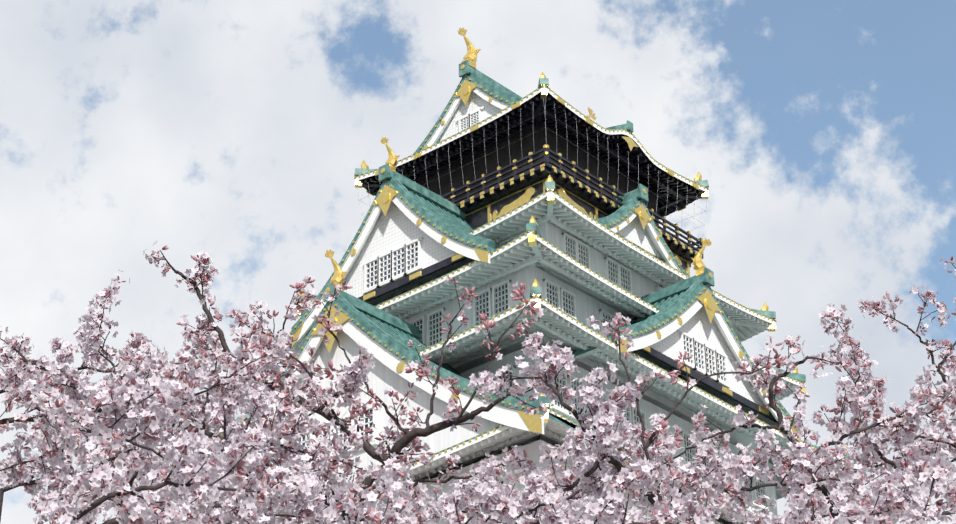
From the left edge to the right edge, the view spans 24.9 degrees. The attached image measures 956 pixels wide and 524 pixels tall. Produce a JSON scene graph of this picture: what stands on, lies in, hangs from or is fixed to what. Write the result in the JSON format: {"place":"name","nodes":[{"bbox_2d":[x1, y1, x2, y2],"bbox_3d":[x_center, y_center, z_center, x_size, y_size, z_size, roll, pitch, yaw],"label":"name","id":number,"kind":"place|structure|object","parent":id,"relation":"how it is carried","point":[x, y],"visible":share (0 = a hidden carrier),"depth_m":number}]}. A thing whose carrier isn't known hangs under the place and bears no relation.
{"place":"outdoors","nodes":[
{"label":"outdoors","id":0,"kind":"place"},
{"bbox_2d":[0,241,955,523],"bbox_3d":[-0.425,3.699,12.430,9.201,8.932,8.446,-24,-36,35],"label":"cherry","id":1,"kind":"object","parent":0,"point":[916,493],"depth_m":12.20},
{"bbox_2d":[0,245,955,523],"bbox_3d":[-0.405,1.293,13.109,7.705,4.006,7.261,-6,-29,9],"label":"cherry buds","id":2,"kind":"object","parent":1,"relation":"attached to","point":[354,411],"visible":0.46,"depth_m":12.58},
{"bbox_2d":[0,0,955,523],"label":"sky","id":3,"kind":"structure","parent":0,"point":[821,133]},
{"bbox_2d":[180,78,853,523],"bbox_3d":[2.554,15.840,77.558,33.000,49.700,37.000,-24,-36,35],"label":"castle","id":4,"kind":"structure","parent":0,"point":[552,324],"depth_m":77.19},
{"bbox_2d":[357,99,706,238],"bbox_3d":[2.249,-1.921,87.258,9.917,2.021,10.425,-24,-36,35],"label":"safety netting","id":5,"kind":"object","parent":4,"relation":"attached to","point":[577,165],"visible":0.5,"depth_m":84.04},
{"bbox_2d":[218,60,852,511],"bbox_3d":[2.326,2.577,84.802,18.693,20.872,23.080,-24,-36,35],"label":"roof","id":6,"kind":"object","parent":4,"relation":"attached to","point":[448,218],"visible":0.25,"depth_m":78.71},
{"bbox_2d":[218,27,854,513],"bbox_3d":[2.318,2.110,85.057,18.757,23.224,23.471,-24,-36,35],"label":"gold ornaments","id":7,"kind":"object","parent":4,"relation":"attached to","point":[530,421],"visible":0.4,"depth_m":80.44},
{"bbox_2d":[416,124,658,228],"bbox_3d":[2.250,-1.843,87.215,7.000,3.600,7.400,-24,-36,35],"label":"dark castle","id":8,"kind":"structure","parent":4,"relation":"attached to","point":[571,152],"depth_m":84.73},
{"bbox_2d":[342,91,767,409],"bbox_3d":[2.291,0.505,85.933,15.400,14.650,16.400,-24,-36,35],"label":"gable wall","id":9,"kind":"structure","parent":4,"relation":"attached to","point":[395,227],"depth_m":79.95},
{"bbox_2d":[358,89,777,422],"bbox_3d":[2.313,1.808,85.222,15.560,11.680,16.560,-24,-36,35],"label":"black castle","id":10,"kind":"structure","parent":4,"relation":"attached to","point":[615,145],"depth_m":83.37}
]}

